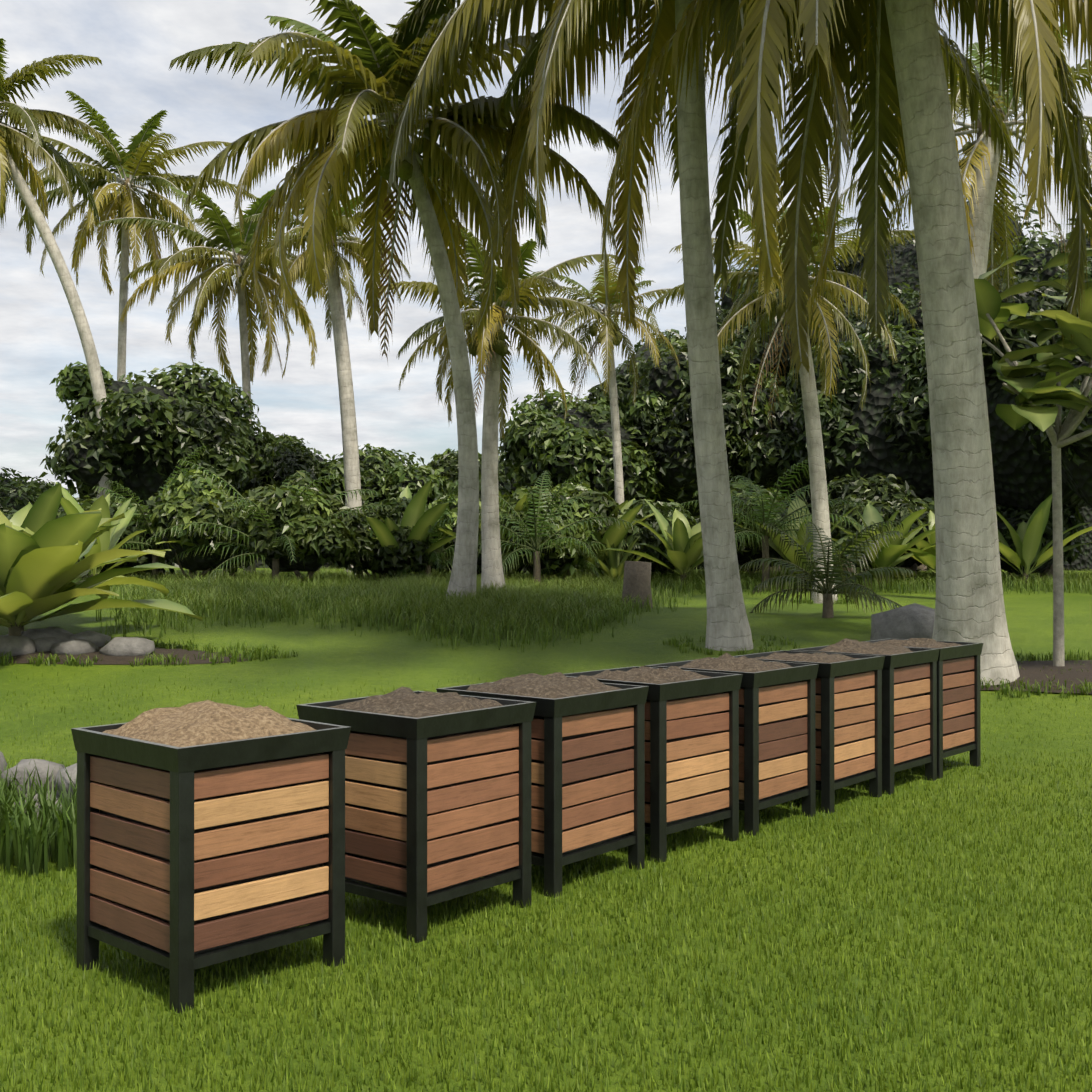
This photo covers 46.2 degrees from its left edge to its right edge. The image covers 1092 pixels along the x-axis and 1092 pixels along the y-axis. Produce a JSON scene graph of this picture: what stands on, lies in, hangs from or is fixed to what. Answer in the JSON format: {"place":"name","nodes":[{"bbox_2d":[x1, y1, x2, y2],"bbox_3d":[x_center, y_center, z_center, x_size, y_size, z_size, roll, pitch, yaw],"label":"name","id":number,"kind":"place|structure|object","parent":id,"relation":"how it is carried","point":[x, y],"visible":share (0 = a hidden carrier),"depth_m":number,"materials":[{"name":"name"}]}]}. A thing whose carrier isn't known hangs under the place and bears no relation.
{"place":"outdoors","nodes":[
{"label":"outdoors","id":0,"kind":"place"},
{"bbox_2d":[0,567,1091,1091],"bbox_3d":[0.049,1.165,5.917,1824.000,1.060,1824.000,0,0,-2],"label":"lawn","id":1,"kind":"structure","parent":0,"point":[338,657],"depth_m":6.40,"materials":[{"name":"green plant"}]},
{"bbox_2d":[0,507,16,519],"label":"shrub","id":2,"kind":"object","parent":1,"relation":"on","point":[9,513],"visible":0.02,"depth_m":30.09,"materials":[{"name":"green plant"}]},
{"bbox_2d":[0,757,76,877],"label":"long grass","id":3,"kind":"structure","parent":1,"relation":"on","point":[26,843],"depth_m":6.77,"materials":[{"name":"green plant"}]},
{"bbox_2d":[0,751,76,826],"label":"rock","id":4,"kind":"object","parent":1,"relation":"on","point":[42,765],"depth_m":7.66,"materials":[{"name":"grey stone"}]},
{"bbox_2d":[0,467,82,511],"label":"bush","id":5,"kind":"object","parent":1,"relation":"on","point":[18,492],"visible":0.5,"depth_m":37.93,"materials":[{"name":"green plant"}]},
{"bbox_2d":[0,38,120,576],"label":"palm","id":6,"kind":"object","parent":1,"relation":"on","point":[14,141],"visible":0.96,"depth_m":32.49,"materials":[{"name":"green plant"}]},
{"bbox_2d":[9,482,136,630],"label":"tropical plant","id":7,"kind":"object","parent":1,"relation":"on","point":[39,514],"visible":0.06,"depth_m":15.94,"materials":[{"name":"green plant"}]},
{"bbox_2d":[0,627,154,656],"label":"edge stones","id":8,"kind":"object","parent":1,"relation":"on","point":[59,640],"visible":0.9,"depth_m":14.48,"materials":[{"name":"grey stone"}]},
{"bbox_2d":[56,482,170,575],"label":"plant","id":9,"kind":"object","parent":1,"relation":"on","point":[108,540],"visible":0.44,"depth_m":26.50,"materials":[{"name":"green plant"}]},
{"bbox_2d":[56,495,174,578],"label":"shrub","id":10,"kind":"object","parent":1,"relation":"on","point":[141,560],"visible":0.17,"depth_m":29.01,"materials":[{"name":"green plant"}]},
{"bbox_2d":[3,647,250,664],"bbox_3d":[-5.364,1.243,14.619,4.047,0.127,1.247,0,0,-2],"label":"soil bed","id":11,"kind":"object","parent":1,"relation":"on","point":[126,660],"visible":0.38,"depth_m":14.33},
{"bbox_2d":[0,508,202,635],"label":"tropical plant","id":12,"kind":"object","parent":11,"relation":"in","point":[40,571],"visible":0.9,"depth_m":14.43,"materials":[{"name":"green plant"}]},
{"bbox_2d":[17,90,256,381],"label":"palm","id":13,"kind":"object","parent":1,"relation":"on","point":[135,164],"visible":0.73,"depth_m":45.00,"materials":[{"name":"green plant"}]},
{"bbox_2d":[39,361,281,575],"bbox_3d":[-10.204,-1.920,34.277,5.748,6.281,6.517,0,0,-2],"label":"bush","id":14,"kind":"object","parent":1,"relation":"on","point":[153,435],"visible":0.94,"depth_m":32.66,"materials":[{"name":"green plant"}]},
{"bbox_2d":[93,445,252,578],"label":"plant","id":15,"kind":"object","parent":1,"relation":"on","point":[155,558],"visible":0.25,"depth_m":28.51,"materials":[{"name":"green plant"}]},
{"bbox_2d":[137,469,259,579],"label":"shrub","id":16,"kind":"object","parent":1,"relation":"on","point":[185,499],"visible":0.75,"depth_m":27.82,"materials":[{"name":"green plant"}]},
{"bbox_2d":[156,499,252,579],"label":"plant","id":17,"kind":"object","parent":1,"relation":"on","point":[231,572],"visible":0.19,"depth_m":27.79,"materials":[{"name":"green plant"}]},
{"bbox_2d":[71,700,350,1012],"bbox_3d":[-1.349,1.168,5.161,0.792,1.070,0.792,0,0,43],"label":"planter","id":18,"kind":"object","parent":1,"relation":"on","point":[205,826],"visible":0.98,"depth_m":4.92,"materials":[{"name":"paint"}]},
{"bbox_2d":[97,186,363,574],"bbox_3d":[-9.577,-4.932,39.823,7.866,12.275,7.291,0,0,-2],"label":"palm","id":19,"kind":"object","parent":1,"relation":"on","point":[226,234],"visible":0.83,"depth_m":39.07,"materials":[{"name":"green plant"}]},
{"bbox_2d":[141,459,395,583],"bbox_3d":[-5.617,-0.170,27.084,5.160,3.340,5.322,0,0,-2],"label":"plant","id":20,"kind":"object","parent":1,"relation":"on","point":[275,567],"visible":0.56,"depth_m":26.74,"materials":[{"name":"leaf"},{"name":"foliage"},{"name":"bark"}]},
{"bbox_2d":[232,433,370,573],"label":"bush","id":21,"kind":"object","parent":1,"relation":"on","point":[296,454],"visible":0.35,"depth_m":37.68,"materials":[{"name":"green plant"}]},
{"bbox_2d":[231,471,372,584],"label":"shrub","id":22,"kind":"object","parent":1,"relation":"on","point":[318,540],"visible":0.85,"depth_m":26.82,"materials":[{"name":"green plant"}]},
{"bbox_2d":[235,185,410,574],"bbox_3d":[-5.983,-4.168,34.452,4.843,10.639,4.913,0,0,-2],"label":"palm","id":23,"kind":"object","parent":1,"relation":"on","point":[334,304],"visible":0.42,"depth_m":34.11,"materials":[{"name":"green plant"}]},
{"bbox_2d":[345,506,379,581],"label":"plant","id":24,"kind":"object","parent":1,"relation":"on","point":[350,568],"visible":0.15,"depth_m":29.05,"materials":[{"name":"green plant"}]},
{"bbox_2d":[328,496,448,580],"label":"shrub","id":25,"kind":"object","parent":1,"relation":"on","point":[406,556],"visible":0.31,"depth_m":27.87,"materials":[{"name":"green plant"}]},
{"bbox_2d":[329,443,456,508],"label":"bush","id":26,"kind":"object","parent":1,"relation":"on","point":[388,474],"visible":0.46,"depth_m":39.57,"materials":[{"name":"green plant"}]},
{"bbox_2d":[169,0,628,601],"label":"palm","id":27,"kind":"object","parent":1,"relation":"on","point":[349,138],"visible":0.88,"depth_m":17.59,"materials":[{"name":"green plant"}]},
{"bbox_2d":[366,479,455,577],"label":"plant","id":28,"kind":"object","parent":1,"relation":"on","point":[417,518],"visible":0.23,"depth_m":27.55,"materials":[{"name":"green plant"}]},
{"bbox_2d":[296,687,535,942],"bbox_3d":[-0.602,1.190,5.990,0.792,1.034,0.792,0,0,39],"label":"planter","id":29,"kind":"object","parent":1,"relation":"on","point":[437,792],"visible":0.79,"depth_m":5.70,"materials":[{"name":"paint"}]},
{"bbox_2d":[359,488,481,579],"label":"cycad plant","id":30,"kind":"object","parent":1,"relation":"on","point":[427,566],"visible":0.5,"depth_m":28.34,"materials":[{"name":"green plant"}]},
{"bbox_2d":[414,493,520,575],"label":"shrub","id":31,"kind":"object","parent":1,"relation":"on","point":[454,510],"visible":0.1,"depth_m":29.17,"materials":[{"name":"green plant"}]},
{"bbox_2d":[427,448,518,500],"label":"bush","id":32,"kind":"object","parent":1,"relation":"on","point":[447,460],"visible":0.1,"depth_m":40.28,"materials":[{"name":"green plant"}]},
{"bbox_2d":[435,489,527,577],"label":"plant","id":33,"kind":"object","parent":1,"relation":"on","point":[520,502],"visible":0.19,"depth_m":28.43,"materials":[{"name":"green plant"}]},
{"bbox_2d":[379,222,617,593],"bbox_3d":[-0.905,-2.120,23.656,4.427,6.774,5.098,0,0,-2],"label":"palm","id":34,"kind":"object","parent":1,"relation":"on","point":[491,350],"visible":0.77,"depth_m":23.38,"materials":[{"name":"green plant"}]},
{"bbox_2d":[431,471,642,583],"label":"plant","id":35,"kind":"object","parent":1,"relation":"on","point":[535,547],"visible":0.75,"depth_m":27.05,"materials":[{"name":"leaf"},{"name":"bark"}]},
{"bbox_2d":[436,672,648,897],"bbox_3d":[-0.013,1.189,6.701,0.792,1.044,0.792,0,0,39],"label":"planter","id":36,"kind":"object","parent":1,"relation":"on","point":[587,777],"visible":0.62,"depth_m":6.43,"materials":[{"name":"paint"}]},
{"bbox_2d":[0,658,1091,1091],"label":"lawn grass blades","id":37,"kind":"object","parent":1,"relation":"on","point":[512,1040],"depth_m":4.98,"materials":[{"name":"green plant"}]},
{"bbox_2d":[0,634,1091,698],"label":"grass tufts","id":38,"kind":"object","parent":1,"relation":"on","point":[257,653],"depth_m":14.18,"materials":[{"name":"green plant"}]},
{"bbox_2d":[478,483,622,579],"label":"shrub","id":39,"kind":"object","parent":1,"relation":"on","point":[602,504],"visible":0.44,"depth_m":28.10,"materials":[{"name":"green plant"}]},
{"bbox_2d":[504,514,639,582],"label":"bush","id":40,"kind":"object","parent":1,"relation":"on","point":[584,565],"visible":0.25,"depth_m":28.33,"materials":[{"name":"green plant"}]},
{"bbox_2d":[72,566,1091,652],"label":"long grass","id":41,"kind":"structure","parent":1,"relation":"on","point":[524,605],"depth_m":18.55,"materials":[{"name":"green plant"}]},
{"bbox_2d":[81,218,1091,570],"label":"hedge","id":42,"kind":"object","parent":1,"relation":"on","point":[1081,562],"depth_m":54.43,"materials":[{"name":"green plant"}]},
{"bbox_2d":[498,381,677,574],"bbox_3d":[1.388,-1.846,36.761,5.589,5.930,6.546,0,0,-2],"label":"bush","id":43,"kind":"object","parent":1,"relation":"on","point":[540,438],"visible":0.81,"depth_m":35.06,"materials":[{"name":"green plant"}]},
{"bbox_2d":[515,258,683,503],"bbox_3d":[1.417,-2.802,30.218,4.355,7.894,4.207,0,0,-2],"label":"palm","id":44,"kind":"object","parent":1,"relation":"on","point":[616,336],"visible":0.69,"depth_m":30.04,"materials":[{"name":"green plant"}]},
{"bbox_2d":[575,530,651,581],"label":"agave plant","id":45,"kind":"object","parent":1,"relation":"on","point":[613,564],"visible":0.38,"depth_m":28.31,"materials":[{"name":"green plant"}]},
{"bbox_2d":[574,498,653,580],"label":"plant","id":46,"kind":"object","parent":1,"relation":"on","point":[617,535],"visible":0.23,"depth_m":28.29,"materials":[{"name":"green plant"}]},
{"bbox_2d":[622,561,652,607],"bbox_3d":[1.488,0.679,20.964,0.550,0.862,0.550,0,0,-2],"label":"stump post","id":47,"kind":"object","parent":1,"relation":"on","point":[637,578],"visible":0.79,"depth_m":20.77,"materials":[{"name":"brown wood"}]},
{"bbox_2d":[605,329,686,573],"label":"tree","id":48,"kind":"object","parent":1,"relation":"on","point":[622,375],"visible":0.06,"depth_m":43.63,"materials":[{"name":"green plant"}]},
{"bbox_2d":[564,666,742,862],"bbox_3d":[0.583,1.205,7.393,0.792,1.018,0.792,0,0,42],"label":"planter","id":49,"kind":"object","parent":1,"relation":"on","point":[691,745],"visible":0.56,"depth_m":7.13,"materials":[{"name":"paint"}]},
{"bbox_2d":[615,498,696,577],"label":"shrub","id":50,"kind":"object","parent":1,"relation":"on","point":[666,511],"visible":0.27,"depth_m":28.89,"materials":[{"name":"green plant"}]},
{"bbox_2d":[599,499,739,588],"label":"plant","id":51,"kind":"object","parent":1,"relation":"on","point":[683,552],"visible":0.81,"depth_m":27.44,"materials":[{"name":"green plant"}]},
{"bbox_2d":[367,0,1063,650],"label":"palm","id":52,"kind":"object","parent":1,"relation":"on","point":[727,626],"visible":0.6,"depth_m":15.52,"materials":[{"name":"green plant"}]},
{"bbox_2d":[624,338,806,516],"bbox_3d":[4.708,-2.461,37.218,6.625,7.273,6.594,0,0,24],"label":"bush","id":53,"kind":"object","parent":1,"relation":"on","point":[760,449],"visible":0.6,"depth_m":34.97,"materials":[{"name":"green plant"}]},
{"bbox_2d":[644,652,818,835],"bbox_3d":[1.171,1.199,8.048,0.792,1.037,0.792,0,0,40],"label":"planter box","id":54,"kind":"object","parent":1,"relation":"on","point":[777,755],"visible":0.54,"depth_m":7.79,"materials":[{"name":"paint"}]},
{"bbox_2d":[693,480,789,579],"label":"shrub","id":55,"kind":"object","parent":1,"relation":"on","point":[745,554],"visible":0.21,"depth_m":29.17,"materials":[{"name":"green plant"}]},
{"bbox_2d":[413,597,1090,699],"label":"grass tufts","id":56,"kind":"object","parent":1,"relation":"on","point":[676,642],"depth_m":15.62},
{"bbox_2d":[684,260,836,572],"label":"bush","id":57,"kind":"object","parent":1,"relation":"on","point":[724,307],"visible":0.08,"depth_m":44.74,"materials":[{"name":"green plant"}]},
{"bbox_2d":[678,457,866,589],"bbox_3d":[4.762,-0.373,27.088,3.960,2.822,3.482,0,0,7],"label":"plant","id":58,"kind":"object","parent":1,"relation":"on","point":[763,534],"visible":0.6,"depth_m":26.94,"materials":[{"name":"leaf"},{"name":"bark"}]},
{"bbox_2d":[645,164,917,603],"bbox_3d":[4.341,-2.477,22.316,5.097,7.457,5.288,0,0,-2],"label":"palm","id":59,"kind":"object","parent":1,"relation":"on","point":[819,495],"visible":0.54,"depth_m":22.40,"materials":[{"name":"green plant"}]},
{"bbox_2d":[733,650,884,813],"bbox_3d":[1.760,1.219,8.688,0.792,1.003,0.792,0,0,40],"label":"planter box","id":60,"kind":"object","parent":1,"relation":"on","point":[848,715],"visible":0.56,"depth_m":8.43,"materials":[{"name":"paint"}]},
{"bbox_2d":[733,494,907,587],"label":"plant","id":61,"kind":"object","parent":1,"relation":"on","point":[775,546],"visible":0.44,"depth_m":27.12,"materials":[{"name":"green plant"}]},
{"bbox_2d":[718,282,924,571],"bbox_3d":[9.502,-3.436,39.583,8.987,9.278,7.924,0,0,-2],"label":"bush","id":62,"kind":"object","parent":1,"relation":"on","point":[909,298],"visible":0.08,"depth_m":37.81,"materials":[{"name":"green plant"}]},
{"bbox_2d":[739,520,915,617],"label":"cycad plant","id":63,"kind":"object","parent":1,"relation":"on","point":[827,591],"visible":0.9,"depth_m":18.59,"materials":[{"name":"leaf"},{"name":"bark"}]},
{"bbox_2d":[786,323,933,577],"bbox_3d":[9.554,-2.337,33.454,5.478,7.165,5.770,0,0,37],"label":"bush","id":64,"kind":"object","parent":1,"relation":"on","point":[886,429],"visible":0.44,"depth_m":31.98,"materials":[{"name":"green plant"}]},
{"bbox_2d":[790,638,939,794],"bbox_3d":[2.327,1.202,9.333,0.792,1.044,0.792,0,0,41],"label":"planter box","id":65,"kind":"object","parent":1,"relation":"on","point":[909,703],"visible":0.48,"depth_m":9.10,"materials":[{"name":"paint"}]},
{"bbox_2d":[827,473,934,573],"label":"shrub","id":66,"kind":"object","parent":1,"relation":"on","point":[887,497],"visible":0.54,"depth_m":30.63,"materials":[{"name":"green plant"}]},
{"bbox_2d":[830,503,935,588],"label":"plant","id":67,"kind":"object","parent":1,"relation":"on","point":[893,551],"visible":0.65,"depth_m":28.00,"materials":[{"name":"green plant"}]},
{"bbox_2d":[870,603,934,640],"bbox_3d":[4.566,1.064,15.904,1.096,0.716,0.758,0,0,-2],"label":"boulder behind bins","id":68,"kind":"object","parent":1,"relation":"on","point":[913,620],"visible":0.46,"depth_m":15.70,"materials":[{"name":"grey stone"}]},
{"bbox_2d":[905,508,935,572],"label":"plant","id":69,"kind":"object","parent":1,"relation":"on","point":[926,557],"visible":0.25,"depth_m":28.55,"materials":[{"name":"green plant"}]},
{"bbox_2d":[862,638,982,778],"bbox_3d":[2.858,1.217,9.953,0.792,1.019,0.792,0,0,41],"label":"planter box","id":70,"kind":"object","parent":1,"relation":"on","point":[958,703],"visible":0.38,"depth_m":9.76,"materials":[{"name":"paint"}]},
{"bbox_2d":[814,186,1046,570],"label":"bush","id":71,"kind":"object","parent":1,"relation":"on","point":[906,270],"visible":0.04,"depth_m":46.01,"materials":[{"name":"green plant"}]},
{"bbox_2d":[776,16,1091,343],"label":"palm","id":72,"kind":"object","parent":1,"relation":"on","point":[981,163],"visible":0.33,"depth_m":23.37,"materials":[{"name":"green plant"}]},
{"bbox_2d":[845,230,1072,504],"bbox_3d":[13.590,-3.983,39.459,8.882,10.526,7.703,0,0,-31],"label":"bush","id":73,"kind":"object","parent":1,"relation":"on","point":[1023,268],"visible":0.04,"depth_m":36.52,"materials":[{"name":"green plant"}]},
{"bbox_2d":[912,256,1091,581],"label":"bush","id":74,"kind":"object","parent":1,"relation":"on","point":[1022,473],"visible":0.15,"depth_m":29.97,"materials":[{"name":"green plant"}]},
{"bbox_2d":[974,248,1091,665],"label":"tree","id":75,"kind":"object","parent":1,"relation":"on","point":[1034,393],"visible":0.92,"depth_m":13.81,"materials":[{"name":"green plant"}]},
{"bbox_2d":[980,660,1091,693],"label":"soil bed","id":76,"kind":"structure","parent":1,"relation":"on","point":[1031,672],"depth_m":13.27,"materials":[{"name":"soil"}]},
{"bbox_2d":[409,0,1091,685],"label":"palm","id":77,"kind":"object","parent":76,"relation":"in","point":[917,138],"visible":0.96,"depth_m":12.99,"materials":[{"name":"green plant"}]},
{"bbox_2d":[996,503,1085,578],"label":"shrub","id":78,"kind":"object","parent":1,"relation":"on","point":[1014,517],"visible":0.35,"depth_m":30.38,"materials":[{"name":"green plant"}]},
{"bbox_2d":[996,494,1091,588],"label":"plant","id":79,"kind":"object","parent":1,"relation":"on","point":[1027,538],"visible":0.75,"depth_m":28.24,"materials":[{"name":"green plant"}]},
{"bbox_2d":[1014,315,1091,507],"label":"bush","id":80,"kind":"object","parent":1,"relation":"on","point":[1076,464],"visible":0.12,"depth_m":28.07,"materials":[{"name":"green plant"}]},
{"bbox_2d":[1050,229,1091,301],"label":"tree","id":81,"kind":"object","parent":1,"relation":"on","point":[1088,244],"visible":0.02,"depth_m":37.40,"materials":[{"name":"green plant"}]},
{"bbox_2d":[0,0,1091,492],"label":"sky","id":82,"kind":"structure","parent":0,"point":[136,42],"materials":[{"name":"white"}]}
]}

